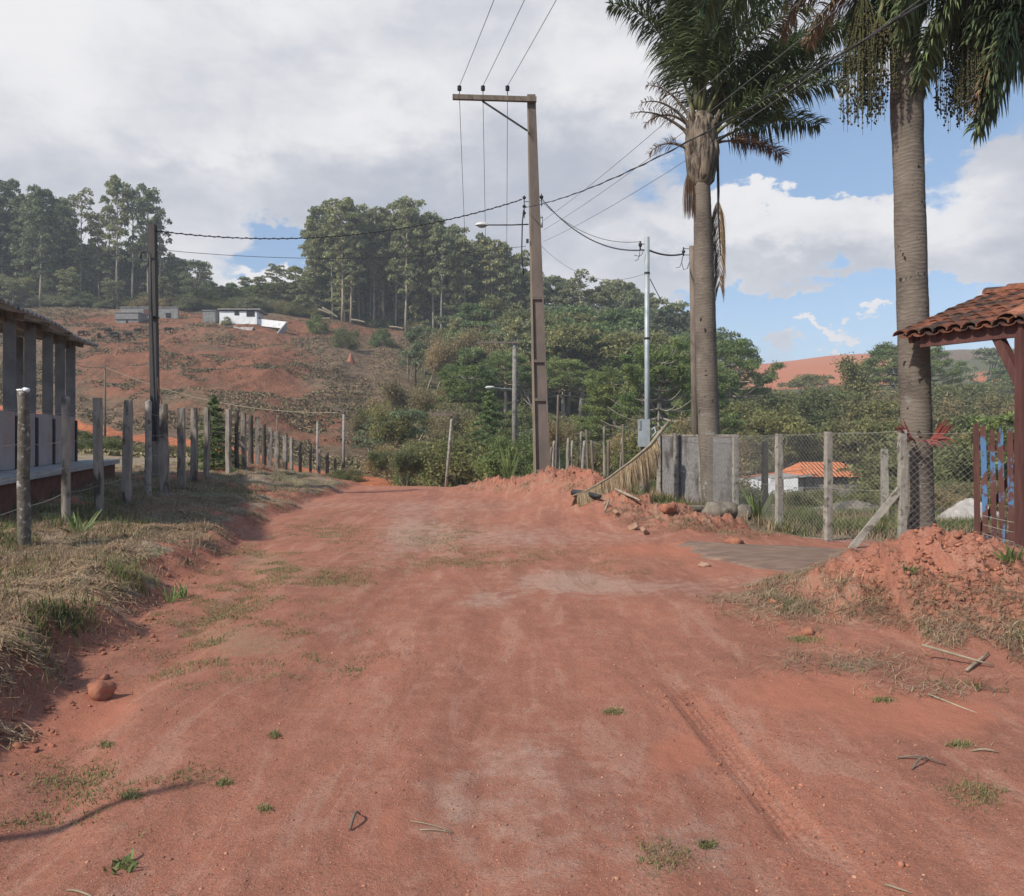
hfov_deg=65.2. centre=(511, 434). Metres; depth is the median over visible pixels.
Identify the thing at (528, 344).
tree
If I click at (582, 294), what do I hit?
tree
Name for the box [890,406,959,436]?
tree
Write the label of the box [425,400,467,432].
tree
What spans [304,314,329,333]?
shrub
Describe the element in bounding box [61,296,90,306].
bush
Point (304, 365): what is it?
hill scrub
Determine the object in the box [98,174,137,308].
eucalyptus tree
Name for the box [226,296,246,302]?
bush
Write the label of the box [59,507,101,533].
leafy plant
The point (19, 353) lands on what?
shed
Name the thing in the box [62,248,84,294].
eucalyptus tree
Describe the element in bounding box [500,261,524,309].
eucalyptus tree
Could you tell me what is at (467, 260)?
eucalyptus tree
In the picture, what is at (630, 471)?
dry palm frond
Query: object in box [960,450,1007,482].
bush
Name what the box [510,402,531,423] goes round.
tree
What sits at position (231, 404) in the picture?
service wire
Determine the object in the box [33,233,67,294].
eucalyptus tree
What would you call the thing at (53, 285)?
eucalyptus tree
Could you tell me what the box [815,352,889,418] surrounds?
tree
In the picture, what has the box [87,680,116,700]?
rock
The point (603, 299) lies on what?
tree
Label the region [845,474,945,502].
bush
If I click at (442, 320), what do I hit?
tree
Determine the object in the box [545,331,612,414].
tree
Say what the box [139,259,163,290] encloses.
eucalyptus tree
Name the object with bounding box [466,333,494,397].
tree
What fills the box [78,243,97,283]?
eucalyptus tree
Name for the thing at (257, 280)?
tree
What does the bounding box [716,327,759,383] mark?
tree
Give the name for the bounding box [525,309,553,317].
tree
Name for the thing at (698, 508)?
stone slab
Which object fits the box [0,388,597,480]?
terrain
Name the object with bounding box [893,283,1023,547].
gate porch
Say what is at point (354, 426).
tree
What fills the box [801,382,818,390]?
tree
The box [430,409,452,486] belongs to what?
wooden pole
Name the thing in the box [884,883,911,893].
straw stalk
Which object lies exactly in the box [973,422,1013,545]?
picket gate
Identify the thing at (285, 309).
bush
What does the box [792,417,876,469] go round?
tree
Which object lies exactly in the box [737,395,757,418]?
tree
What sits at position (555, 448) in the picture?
stake fence
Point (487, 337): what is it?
tree
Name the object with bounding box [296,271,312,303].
tree
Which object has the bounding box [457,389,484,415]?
tree
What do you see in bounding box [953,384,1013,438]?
tree
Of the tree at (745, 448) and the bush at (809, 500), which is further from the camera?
the tree at (745, 448)
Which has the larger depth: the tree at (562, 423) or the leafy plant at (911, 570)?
the tree at (562, 423)
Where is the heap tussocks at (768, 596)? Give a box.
[513,469,1023,681]
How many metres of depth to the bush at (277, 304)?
176.83 m
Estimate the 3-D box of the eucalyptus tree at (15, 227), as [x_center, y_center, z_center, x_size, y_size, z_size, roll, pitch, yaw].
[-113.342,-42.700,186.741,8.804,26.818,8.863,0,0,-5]
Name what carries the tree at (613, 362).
on the hillside
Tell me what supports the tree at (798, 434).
on the terrain at (114, 398)
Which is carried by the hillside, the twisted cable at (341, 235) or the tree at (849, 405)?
the tree at (849, 405)
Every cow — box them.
[77,330,87,335]
[101,328,110,333]
[110,334,119,339]
[122,332,132,336]
[133,328,143,331]
[163,327,173,332]
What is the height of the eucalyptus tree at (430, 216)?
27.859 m
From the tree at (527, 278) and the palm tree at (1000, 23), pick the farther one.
the tree at (527, 278)
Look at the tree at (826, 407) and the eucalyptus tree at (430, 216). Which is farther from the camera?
the eucalyptus tree at (430, 216)
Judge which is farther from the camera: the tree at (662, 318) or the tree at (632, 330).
the tree at (662, 318)
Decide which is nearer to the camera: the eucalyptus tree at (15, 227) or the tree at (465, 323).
the tree at (465, 323)
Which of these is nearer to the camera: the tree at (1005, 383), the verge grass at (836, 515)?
the verge grass at (836, 515)
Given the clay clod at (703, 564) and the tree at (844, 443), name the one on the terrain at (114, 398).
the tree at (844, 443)
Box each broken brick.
[628,522,639,529]
[640,526,649,533]
[656,515,665,521]
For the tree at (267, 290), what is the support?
on the hillside
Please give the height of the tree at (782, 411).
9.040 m
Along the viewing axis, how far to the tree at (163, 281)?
177.58 m
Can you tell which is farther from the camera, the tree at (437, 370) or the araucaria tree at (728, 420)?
the tree at (437, 370)
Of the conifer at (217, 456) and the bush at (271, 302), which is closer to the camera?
the conifer at (217, 456)
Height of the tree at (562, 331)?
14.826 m
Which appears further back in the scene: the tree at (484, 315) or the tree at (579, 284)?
the tree at (579, 284)
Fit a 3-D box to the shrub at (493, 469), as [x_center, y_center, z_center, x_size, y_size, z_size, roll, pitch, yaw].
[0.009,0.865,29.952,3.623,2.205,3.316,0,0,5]
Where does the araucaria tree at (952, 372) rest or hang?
on the hillside
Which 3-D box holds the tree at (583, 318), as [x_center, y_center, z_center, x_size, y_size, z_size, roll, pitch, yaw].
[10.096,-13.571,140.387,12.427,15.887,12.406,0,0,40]
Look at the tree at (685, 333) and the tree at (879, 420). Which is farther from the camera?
the tree at (685, 333)
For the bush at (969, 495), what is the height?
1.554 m
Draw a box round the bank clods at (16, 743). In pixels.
[0,511,272,775]
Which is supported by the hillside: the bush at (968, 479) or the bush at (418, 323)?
the bush at (418, 323)
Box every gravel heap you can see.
[806,500,893,512]
[938,498,1006,520]
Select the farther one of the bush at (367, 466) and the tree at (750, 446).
the tree at (750, 446)
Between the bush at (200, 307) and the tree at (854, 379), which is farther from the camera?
the bush at (200, 307)
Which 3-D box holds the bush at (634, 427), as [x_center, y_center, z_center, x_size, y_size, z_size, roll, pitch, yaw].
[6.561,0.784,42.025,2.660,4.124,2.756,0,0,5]
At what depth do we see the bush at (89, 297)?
178.03 m
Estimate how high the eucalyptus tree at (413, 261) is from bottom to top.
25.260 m
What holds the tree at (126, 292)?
on the hillside
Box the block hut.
[114,312,148,323]
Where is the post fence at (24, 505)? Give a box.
[0,387,349,546]
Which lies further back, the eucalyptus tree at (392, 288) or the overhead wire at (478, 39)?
the eucalyptus tree at (392, 288)
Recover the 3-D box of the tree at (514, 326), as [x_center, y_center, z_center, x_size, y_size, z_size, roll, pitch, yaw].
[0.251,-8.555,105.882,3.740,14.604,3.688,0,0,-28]
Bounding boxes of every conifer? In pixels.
[186,395,243,471]
[468,390,509,480]
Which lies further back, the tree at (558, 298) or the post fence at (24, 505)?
the tree at (558, 298)
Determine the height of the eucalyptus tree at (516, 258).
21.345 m
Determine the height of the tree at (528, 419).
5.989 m
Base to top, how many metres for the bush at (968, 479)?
3.348 m
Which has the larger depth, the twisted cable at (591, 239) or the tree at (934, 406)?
the tree at (934, 406)
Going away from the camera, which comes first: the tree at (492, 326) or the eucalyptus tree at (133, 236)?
the tree at (492, 326)
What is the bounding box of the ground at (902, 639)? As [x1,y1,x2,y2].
[0,453,1023,753]
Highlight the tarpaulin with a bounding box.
[234,326,254,330]
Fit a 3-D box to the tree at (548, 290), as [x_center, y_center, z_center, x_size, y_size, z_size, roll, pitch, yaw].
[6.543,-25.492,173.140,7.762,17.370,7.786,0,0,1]
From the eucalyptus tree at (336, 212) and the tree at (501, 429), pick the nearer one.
the tree at (501, 429)
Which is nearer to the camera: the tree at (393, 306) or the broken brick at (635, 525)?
the broken brick at (635, 525)
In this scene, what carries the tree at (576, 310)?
on the hillside
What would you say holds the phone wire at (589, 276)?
attached to the utility pole at (541, 454)
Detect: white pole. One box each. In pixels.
[316,422,318,468]
[335,406,344,463]
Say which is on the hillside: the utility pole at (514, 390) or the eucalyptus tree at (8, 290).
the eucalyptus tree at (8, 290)
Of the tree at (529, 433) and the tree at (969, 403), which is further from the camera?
the tree at (969, 403)
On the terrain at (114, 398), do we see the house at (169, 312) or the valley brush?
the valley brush
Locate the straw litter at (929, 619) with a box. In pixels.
[462,465,1023,701]
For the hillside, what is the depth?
127.56 m
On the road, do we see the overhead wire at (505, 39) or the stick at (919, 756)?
the stick at (919, 756)
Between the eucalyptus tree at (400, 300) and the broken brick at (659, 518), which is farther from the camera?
the eucalyptus tree at (400, 300)
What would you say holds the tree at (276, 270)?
on the hillside
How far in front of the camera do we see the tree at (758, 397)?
124.45 m
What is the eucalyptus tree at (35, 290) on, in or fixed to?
on the hillside
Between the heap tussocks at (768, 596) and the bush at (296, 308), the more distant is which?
the bush at (296, 308)
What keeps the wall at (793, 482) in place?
on the terrain at (114, 398)
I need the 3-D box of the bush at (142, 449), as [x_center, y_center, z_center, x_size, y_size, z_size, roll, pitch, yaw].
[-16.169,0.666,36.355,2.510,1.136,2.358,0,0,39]
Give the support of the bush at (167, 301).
on the hillside
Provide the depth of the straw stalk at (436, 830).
3.46 m
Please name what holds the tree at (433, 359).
on the hillside
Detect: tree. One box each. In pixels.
[0,178,22,276]
[0,216,18,276]
[0,274,17,300]
[1,279,26,303]
[2,193,41,287]
[3,231,35,277]
[15,277,36,307]
[16,183,62,306]
[19,219,52,293]
[28,279,39,296]
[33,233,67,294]
[36,196,77,271]
[36,279,61,295]
[38,273,65,295]
[50,221,80,291]
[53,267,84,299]
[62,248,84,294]
[64,187,97,295]
[66,285,86,293]
[71,284,102,295]
[72,250,92,290]
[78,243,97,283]
[79,272,104,297]
[85,210,107,296]
[91,281,111,298]
[93,246,120,298]
[97,204,123,292]
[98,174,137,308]
[100,278,125,308]
[110,249,134,296]
[115,276,136,295]
[118,187,148,305]
[118,289,136,298]
[125,243,146,296]
[128,285,146,297]
[129,271,146,297]
[130,183,165,291]
[130,282,170,297]
[137,292,147,299]
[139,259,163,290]
[151,210,174,284]
[158,250,166,267]
[158,275,172,306]
[161,256,180,296]
[163,258,194,294]
[178,259,216,309]
[193,271,216,297]
[210,288,236,297]
[213,285,228,299]
[224,282,240,297]
[237,276,253,290]
[244,286,260,298]
[251,275,268,298]
[257,282,278,295]
[264,263,288,294]
[267,282,302,303]
[279,289,296,302]
[285,265,306,303]
[292,269,327,317]
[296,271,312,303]
[298,218,329,310]
[302,236,313,269]
[305,200,334,274]
[309,287,329,313]
[310,249,329,314]
[316,214,340,319]
[321,197,361,321]
[322,251,336,297]
[324,278,358,321]
[326,276,357,315]
[335,202,370,323]
[344,253,366,321]
[346,409,371,451]
[348,297,369,311]
[349,210,370,318]
[349,417,393,449]
[352,243,364,323]
[354,206,391,327]
[356,230,381,315]
[363,235,389,314]
[363,283,392,316]
[363,394,387,431]
[363,401,416,450]
[364,302,389,314]
[368,237,395,309]
[369,203,399,327]
[371,408,429,449]
[373,406,424,451]
[380,213,413,328]
[384,195,427,332]
[386,281,397,315]
[387,297,423,320]
[389,275,428,319]
[390,271,431,322]
[391,239,410,321]
[397,324,430,385]
[400,340,428,379]
[402,383,434,445]
[404,376,453,441]
[405,223,427,292]
[405,225,424,289]
[407,282,436,321]
[413,210,452,334]
[415,225,445,328]
[415,361,511,437]
[417,273,456,326]
[419,319,431,376]
[421,345,457,393]
[422,273,470,323]
[422,332,448,389]
[424,223,461,328]
[424,315,464,344]
[424,328,445,370]
[424,411,467,447]
[425,330,471,375]
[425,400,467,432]
[430,395,478,434]
[432,317,488,387]
[435,223,469,315]
[447,236,475,313]
[447,317,463,343]
[448,302,488,322]
[450,237,479,302]
[451,346,489,397]
[453,325,494,397]
[454,411,511,444]
[456,320,489,334]
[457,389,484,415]
[461,303,493,321]
[464,254,482,301]
[464,293,524,331]
[465,349,531,411]
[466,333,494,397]
[469,232,493,304]
[471,257,489,303]
[475,419,510,437]
[477,308,563,330]
[478,237,507,300]
[479,277,523,313]
[479,327,501,396]
[481,331,546,406]
[485,323,501,383]
[486,313,509,325]
[486,329,530,401]
[487,241,513,312]
[491,410,532,439]
[499,412,555,449]
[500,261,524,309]
[500,316,527,381]
[500,336,559,406]
[501,316,546,337]
[510,249,529,309]
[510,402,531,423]
[517,331,531,408]
[517,356,607,430]
[517,429,532,456]
[520,323,632,416]
[521,271,550,310]
[521,319,545,402]
[525,277,557,310]
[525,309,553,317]
[525,411,574,444]
[544,302,566,317]
[545,316,574,389]
[545,321,587,409]
[545,321,623,407]
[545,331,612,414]
[546,275,569,306]
[547,304,605,322]
[550,282,583,309]
[551,311,596,324]
[559,364,672,449]
[559,417,583,451]
[561,268,597,308]
[570,332,640,416]
[573,329,676,425]
[581,289,596,306]
[583,285,619,309]
[585,320,617,405]
[595,308,624,325]
[599,278,626,307]
[600,306,653,332]
[601,337,724,436]
[605,0,884,505]
[605,323,638,332]
[606,280,640,309]
[619,326,674,421]
[619,358,672,414]
[620,288,650,326]
[621,357,690,419]
[636,292,656,326]
[639,297,670,328]
[650,307,683,335]
[652,361,747,437]
[654,300,689,334]
[660,0,995,529]
[663,334,689,418]
[667,351,720,409]
[673,311,689,333]
[674,369,747,426]
[676,330,730,359]
[680,322,689,331]
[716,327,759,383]
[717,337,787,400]
[719,398,760,429]
[720,404,763,444]
[726,427,757,472]
[734,392,777,415]
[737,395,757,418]
[738,394,837,426]
[738,402,803,460]
[739,414,834,469]
[740,427,760,474]
[743,444,788,474]
[756,436,823,467]
[770,426,834,461]
[771,388,791,405]
[778,373,840,394]
[780,390,827,425]
[786,427,850,464]
[788,395,825,436]
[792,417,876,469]
[796,388,870,460]
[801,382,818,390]
[804,385,850,402]
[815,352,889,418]
[818,400,899,427]
[821,418,892,447]
[826,407,895,465]
[833,385,894,419]
[835,385,899,402]
[839,341,942,390]
[843,0,1023,147]
[844,399,899,422]
[869,403,962,419]
[876,386,890,397]
[879,386,897,394]
[887,390,954,410]
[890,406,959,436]
[894,346,968,386]
[931,383,983,415]
[933,392,972,416]
[933,414,996,437]
[940,382,1000,406]
[947,422,1013,434]
[949,392,982,416]
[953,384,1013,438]
[954,347,1013,387]
[959,397,1013,415]
[968,411,1013,478]
[975,392,1013,411]
[979,379,1013,394]
[988,357,1013,392]
[991,398,1013,414]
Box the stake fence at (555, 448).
[550,395,634,476]
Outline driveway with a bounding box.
[675,541,860,572]
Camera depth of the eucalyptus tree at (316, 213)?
178.10 m
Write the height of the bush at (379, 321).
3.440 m
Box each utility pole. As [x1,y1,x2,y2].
[140,224,161,477]
[452,85,549,473]
[477,339,519,448]
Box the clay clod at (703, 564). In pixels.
[698,561,710,566]
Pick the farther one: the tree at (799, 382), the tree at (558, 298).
the tree at (799, 382)
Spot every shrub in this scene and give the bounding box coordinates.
[220,316,232,325]
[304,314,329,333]
[331,326,361,349]
[349,404,385,444]
[367,326,394,346]
[369,365,412,410]
[388,447,444,485]
[469,429,532,479]
[611,450,652,480]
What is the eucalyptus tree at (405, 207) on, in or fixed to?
on the hillside
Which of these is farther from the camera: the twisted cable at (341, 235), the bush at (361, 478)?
the bush at (361, 478)
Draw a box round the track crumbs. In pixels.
[624,658,948,894]
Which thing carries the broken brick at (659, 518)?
on the ground at (902, 639)
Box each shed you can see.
[0,297,119,516]
[202,310,219,322]
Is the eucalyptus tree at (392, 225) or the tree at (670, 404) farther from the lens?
the eucalyptus tree at (392, 225)
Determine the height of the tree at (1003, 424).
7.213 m
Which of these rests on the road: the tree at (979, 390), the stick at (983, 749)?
the stick at (983, 749)
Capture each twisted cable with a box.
[156,199,521,239]
[524,0,930,207]
[542,199,644,250]
[650,250,683,255]
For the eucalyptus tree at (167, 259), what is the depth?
188.79 m
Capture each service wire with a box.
[105,367,341,412]
[542,202,631,242]
[543,0,800,220]
[543,0,919,241]
[544,0,847,229]
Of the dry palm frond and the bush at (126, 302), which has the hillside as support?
the bush at (126, 302)
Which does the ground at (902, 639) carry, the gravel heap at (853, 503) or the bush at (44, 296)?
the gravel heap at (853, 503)
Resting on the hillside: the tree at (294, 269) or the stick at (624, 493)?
the tree at (294, 269)
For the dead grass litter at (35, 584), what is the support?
on the ground at (902, 639)
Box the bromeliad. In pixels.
[894,416,956,459]
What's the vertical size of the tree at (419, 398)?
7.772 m
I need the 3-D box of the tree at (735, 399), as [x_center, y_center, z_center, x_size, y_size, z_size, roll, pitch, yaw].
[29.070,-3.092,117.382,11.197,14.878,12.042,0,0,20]
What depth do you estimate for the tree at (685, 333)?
160.19 m
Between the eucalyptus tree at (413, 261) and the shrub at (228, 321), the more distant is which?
the eucalyptus tree at (413, 261)
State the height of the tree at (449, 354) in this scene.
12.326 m
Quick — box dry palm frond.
[571,421,669,506]
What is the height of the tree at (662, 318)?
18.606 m
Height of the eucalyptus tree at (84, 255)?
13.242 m
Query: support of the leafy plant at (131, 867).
on the road
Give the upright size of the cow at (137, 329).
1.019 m
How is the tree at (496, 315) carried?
on the hillside
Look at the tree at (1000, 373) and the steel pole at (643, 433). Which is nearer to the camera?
the steel pole at (643, 433)
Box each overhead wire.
[459,100,474,359]
[460,0,493,83]
[483,0,524,84]
[483,111,489,360]
[506,102,507,316]
[508,1,555,84]
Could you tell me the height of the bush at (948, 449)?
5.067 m
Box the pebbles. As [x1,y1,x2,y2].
[1,521,1023,895]
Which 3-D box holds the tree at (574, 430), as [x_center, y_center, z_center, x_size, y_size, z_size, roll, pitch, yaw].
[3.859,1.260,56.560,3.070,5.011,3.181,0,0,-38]
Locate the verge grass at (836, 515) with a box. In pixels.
[529,471,1008,544]
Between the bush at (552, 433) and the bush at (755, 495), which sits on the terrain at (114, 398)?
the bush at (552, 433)
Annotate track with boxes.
[0,406,405,485]
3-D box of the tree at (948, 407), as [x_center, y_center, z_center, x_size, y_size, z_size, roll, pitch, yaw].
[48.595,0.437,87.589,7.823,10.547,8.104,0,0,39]
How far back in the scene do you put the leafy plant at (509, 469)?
26.39 m
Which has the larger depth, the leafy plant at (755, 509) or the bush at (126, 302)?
the bush at (126, 302)
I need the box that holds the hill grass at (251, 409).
[0,306,457,476]
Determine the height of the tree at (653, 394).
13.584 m
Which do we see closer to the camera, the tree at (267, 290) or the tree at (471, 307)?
the tree at (471, 307)
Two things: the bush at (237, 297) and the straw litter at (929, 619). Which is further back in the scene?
the bush at (237, 297)
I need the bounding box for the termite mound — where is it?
[347,353,354,363]
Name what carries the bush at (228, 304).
on the hillside
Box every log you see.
[321,307,337,317]
[571,489,601,497]
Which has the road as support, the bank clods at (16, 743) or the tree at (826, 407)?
the bank clods at (16, 743)
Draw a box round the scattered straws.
[2,541,1023,895]
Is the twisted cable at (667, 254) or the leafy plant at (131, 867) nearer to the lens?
the leafy plant at (131, 867)
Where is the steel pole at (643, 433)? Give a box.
[635,237,656,494]
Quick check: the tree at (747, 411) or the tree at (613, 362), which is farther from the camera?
the tree at (613, 362)
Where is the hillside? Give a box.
[0,306,1013,475]
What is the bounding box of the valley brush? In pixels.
[78,438,1007,509]
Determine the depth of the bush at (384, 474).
45.69 m
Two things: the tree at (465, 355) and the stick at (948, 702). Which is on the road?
the stick at (948, 702)
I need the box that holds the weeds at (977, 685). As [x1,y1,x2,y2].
[454,468,1023,701]
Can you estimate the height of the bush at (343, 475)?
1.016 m
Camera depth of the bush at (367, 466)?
52.75 m
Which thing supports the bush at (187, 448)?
on the terrain at (114, 398)
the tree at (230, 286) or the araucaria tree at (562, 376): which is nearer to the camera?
the araucaria tree at (562, 376)
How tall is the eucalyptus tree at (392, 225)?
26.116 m
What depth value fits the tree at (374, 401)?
76.70 m
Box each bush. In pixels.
[14,294,32,307]
[19,298,49,307]
[22,295,57,306]
[36,291,59,306]
[41,294,62,305]
[48,294,85,305]
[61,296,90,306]
[70,290,103,306]
[78,429,104,448]
[82,437,138,450]
[92,299,114,308]
[113,297,141,307]
[128,295,148,306]
[133,442,174,452]
[146,296,173,306]
[158,295,177,306]
[169,444,201,452]
[171,297,202,309]
[175,292,222,307]
[197,299,221,309]
[202,302,226,309]
[215,301,242,309]
[223,453,254,462]
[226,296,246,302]
[226,296,247,307]
[232,296,274,311]
[254,459,291,469]
[258,297,287,309]
[267,299,289,312]
[268,298,279,309]
[274,301,311,316]
[274,303,297,315]
[292,303,337,317]
[322,310,349,318]
[323,473,340,478]
[326,468,363,481]
[329,467,367,481]
[338,312,357,320]
[352,310,369,322]
[355,441,401,476]
[356,314,387,324]
[363,315,399,327]
[365,446,392,482]
[379,440,444,485]
[386,446,420,485]
[388,432,478,477]
[389,313,420,328]
[398,322,414,330]
[398,442,433,485]
[401,321,435,332]
[411,431,519,486]
[451,461,471,485]
[512,441,570,472]
[548,411,572,466]
[554,439,599,471]
[563,444,612,474]
[589,440,606,471]
[590,422,690,479]
[595,437,614,472]
[606,426,633,469]
[619,411,655,441]
[651,448,759,489]
[663,412,691,434]
[739,483,774,508]
[773,489,803,505]
[783,486,846,507]
[833,432,1005,499]
[836,421,961,471]
[840,490,880,505]
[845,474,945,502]
[853,455,897,486]
[873,491,948,508]
[889,458,989,491]
[889,480,968,498]
[933,434,1005,477]
[934,477,996,493]
[934,484,964,508]
[940,424,980,451]
[940,429,1008,453]
[940,479,1005,500]
[959,478,1007,503]
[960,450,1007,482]
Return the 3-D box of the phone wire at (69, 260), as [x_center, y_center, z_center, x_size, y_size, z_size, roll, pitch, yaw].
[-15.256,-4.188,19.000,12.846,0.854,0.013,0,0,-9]
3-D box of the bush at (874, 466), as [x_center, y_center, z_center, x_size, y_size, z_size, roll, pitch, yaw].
[24.354,2.167,46.941,9.288,4.940,9.463,0,0,-28]
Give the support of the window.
in the house at (244, 316)
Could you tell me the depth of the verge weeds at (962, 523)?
15.85 m
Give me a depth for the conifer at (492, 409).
41.87 m
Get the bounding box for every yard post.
[761,441,767,511]
[880,449,888,515]
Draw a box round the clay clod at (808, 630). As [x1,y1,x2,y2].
[800,626,813,635]
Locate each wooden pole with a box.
[104,366,105,438]
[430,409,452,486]
[676,245,697,433]
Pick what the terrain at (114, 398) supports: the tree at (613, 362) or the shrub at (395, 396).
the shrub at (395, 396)
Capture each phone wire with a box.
[0,252,140,266]
[156,246,524,258]
[548,252,642,279]
[650,279,676,319]
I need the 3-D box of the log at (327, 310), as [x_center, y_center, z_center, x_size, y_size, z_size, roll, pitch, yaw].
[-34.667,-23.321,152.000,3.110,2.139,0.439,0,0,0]
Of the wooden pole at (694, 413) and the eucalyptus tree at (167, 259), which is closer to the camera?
the wooden pole at (694, 413)
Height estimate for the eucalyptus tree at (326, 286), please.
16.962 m
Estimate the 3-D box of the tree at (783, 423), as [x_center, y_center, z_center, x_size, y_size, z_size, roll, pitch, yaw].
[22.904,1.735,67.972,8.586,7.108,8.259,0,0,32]
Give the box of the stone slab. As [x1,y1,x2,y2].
[689,505,704,512]
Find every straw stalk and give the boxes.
[66,889,91,895]
[411,820,452,832]
[420,829,453,833]
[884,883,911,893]
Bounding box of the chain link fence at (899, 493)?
[656,430,973,548]
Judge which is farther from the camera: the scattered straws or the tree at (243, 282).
the tree at (243, 282)
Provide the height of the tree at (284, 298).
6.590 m
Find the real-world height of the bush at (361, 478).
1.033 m
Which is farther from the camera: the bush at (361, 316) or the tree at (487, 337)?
the bush at (361, 316)
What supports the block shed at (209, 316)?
on the hillside
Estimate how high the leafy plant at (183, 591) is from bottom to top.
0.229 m
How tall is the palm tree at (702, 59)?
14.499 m
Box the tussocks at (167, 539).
[0,462,341,671]
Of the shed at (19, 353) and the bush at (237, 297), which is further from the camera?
the bush at (237, 297)
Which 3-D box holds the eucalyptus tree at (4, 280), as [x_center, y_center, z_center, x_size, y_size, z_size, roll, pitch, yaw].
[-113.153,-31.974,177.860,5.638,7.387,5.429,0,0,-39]
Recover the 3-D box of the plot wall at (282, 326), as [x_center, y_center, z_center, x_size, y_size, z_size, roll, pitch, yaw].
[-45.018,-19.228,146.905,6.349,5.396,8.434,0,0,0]
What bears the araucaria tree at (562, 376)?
on the hillside
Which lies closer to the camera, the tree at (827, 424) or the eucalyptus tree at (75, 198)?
the tree at (827, 424)
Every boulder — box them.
[701,500,738,518]
[736,504,753,520]
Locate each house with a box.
[217,309,268,324]
[739,462,868,496]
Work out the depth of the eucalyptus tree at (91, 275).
185.30 m
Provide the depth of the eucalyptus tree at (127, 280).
187.98 m
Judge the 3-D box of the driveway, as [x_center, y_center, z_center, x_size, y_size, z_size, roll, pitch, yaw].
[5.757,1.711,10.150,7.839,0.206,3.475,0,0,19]
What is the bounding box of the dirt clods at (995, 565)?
[494,465,1023,631]
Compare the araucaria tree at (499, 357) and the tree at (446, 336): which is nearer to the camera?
the araucaria tree at (499, 357)
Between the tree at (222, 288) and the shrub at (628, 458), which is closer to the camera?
the shrub at (628, 458)
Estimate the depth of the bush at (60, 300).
176.27 m
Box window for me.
[246,310,254,316]
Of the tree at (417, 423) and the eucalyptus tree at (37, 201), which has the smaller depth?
the tree at (417, 423)
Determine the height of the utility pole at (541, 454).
11.335 m
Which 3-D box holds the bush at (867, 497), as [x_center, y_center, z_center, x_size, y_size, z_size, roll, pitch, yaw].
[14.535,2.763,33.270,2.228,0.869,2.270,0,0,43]
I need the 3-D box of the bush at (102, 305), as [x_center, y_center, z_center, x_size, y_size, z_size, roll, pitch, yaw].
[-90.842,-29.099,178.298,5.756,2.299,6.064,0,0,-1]
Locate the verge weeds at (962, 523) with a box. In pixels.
[515,466,1008,542]
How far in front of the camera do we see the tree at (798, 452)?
71.73 m
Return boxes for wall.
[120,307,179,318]
[258,319,287,333]
[661,434,738,504]
[741,478,797,494]
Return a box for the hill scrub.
[0,306,456,477]
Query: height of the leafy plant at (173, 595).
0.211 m
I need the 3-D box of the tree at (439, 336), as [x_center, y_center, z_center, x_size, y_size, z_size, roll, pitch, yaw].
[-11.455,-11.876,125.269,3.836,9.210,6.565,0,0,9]
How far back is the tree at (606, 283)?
187.13 m
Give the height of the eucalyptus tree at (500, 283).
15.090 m
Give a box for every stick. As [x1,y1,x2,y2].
[349,811,360,829]
[615,488,639,500]
[898,755,944,764]
[911,757,929,769]
[921,644,992,665]
[928,693,976,712]
[965,652,988,671]
[971,748,998,752]
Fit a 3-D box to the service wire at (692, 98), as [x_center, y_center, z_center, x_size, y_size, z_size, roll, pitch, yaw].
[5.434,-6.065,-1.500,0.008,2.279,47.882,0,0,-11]
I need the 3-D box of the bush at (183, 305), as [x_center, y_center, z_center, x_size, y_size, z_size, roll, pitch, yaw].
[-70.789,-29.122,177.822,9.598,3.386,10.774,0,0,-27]
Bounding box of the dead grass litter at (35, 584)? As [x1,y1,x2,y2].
[0,460,354,749]
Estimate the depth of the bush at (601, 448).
45.22 m
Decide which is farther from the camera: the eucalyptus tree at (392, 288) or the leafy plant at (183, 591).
the eucalyptus tree at (392, 288)
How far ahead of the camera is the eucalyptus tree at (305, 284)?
175.52 m
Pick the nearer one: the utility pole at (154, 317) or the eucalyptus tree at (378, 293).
the utility pole at (154, 317)
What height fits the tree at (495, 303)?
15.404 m
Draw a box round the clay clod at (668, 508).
[658,503,676,513]
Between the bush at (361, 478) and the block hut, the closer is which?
the bush at (361, 478)
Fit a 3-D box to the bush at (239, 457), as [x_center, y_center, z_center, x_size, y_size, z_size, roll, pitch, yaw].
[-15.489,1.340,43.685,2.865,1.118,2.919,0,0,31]
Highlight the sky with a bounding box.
[0,0,1023,364]
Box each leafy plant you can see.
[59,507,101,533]
[103,848,137,874]
[160,585,180,602]
[172,583,187,598]
[493,445,522,478]
[740,484,774,522]
[902,564,921,573]
[991,543,1023,561]
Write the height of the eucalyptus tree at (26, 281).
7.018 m
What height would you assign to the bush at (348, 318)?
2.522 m
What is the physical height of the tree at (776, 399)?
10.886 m
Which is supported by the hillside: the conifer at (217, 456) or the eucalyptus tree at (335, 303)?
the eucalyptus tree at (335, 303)
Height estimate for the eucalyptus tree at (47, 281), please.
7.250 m
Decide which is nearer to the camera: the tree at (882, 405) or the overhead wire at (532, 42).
the overhead wire at (532, 42)
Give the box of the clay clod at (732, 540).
[725,537,743,543]
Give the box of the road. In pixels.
[0,480,1023,895]
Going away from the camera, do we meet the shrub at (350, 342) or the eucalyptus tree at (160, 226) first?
the shrub at (350, 342)
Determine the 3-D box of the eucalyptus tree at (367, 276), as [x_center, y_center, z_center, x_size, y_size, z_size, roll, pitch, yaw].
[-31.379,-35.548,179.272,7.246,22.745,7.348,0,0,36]

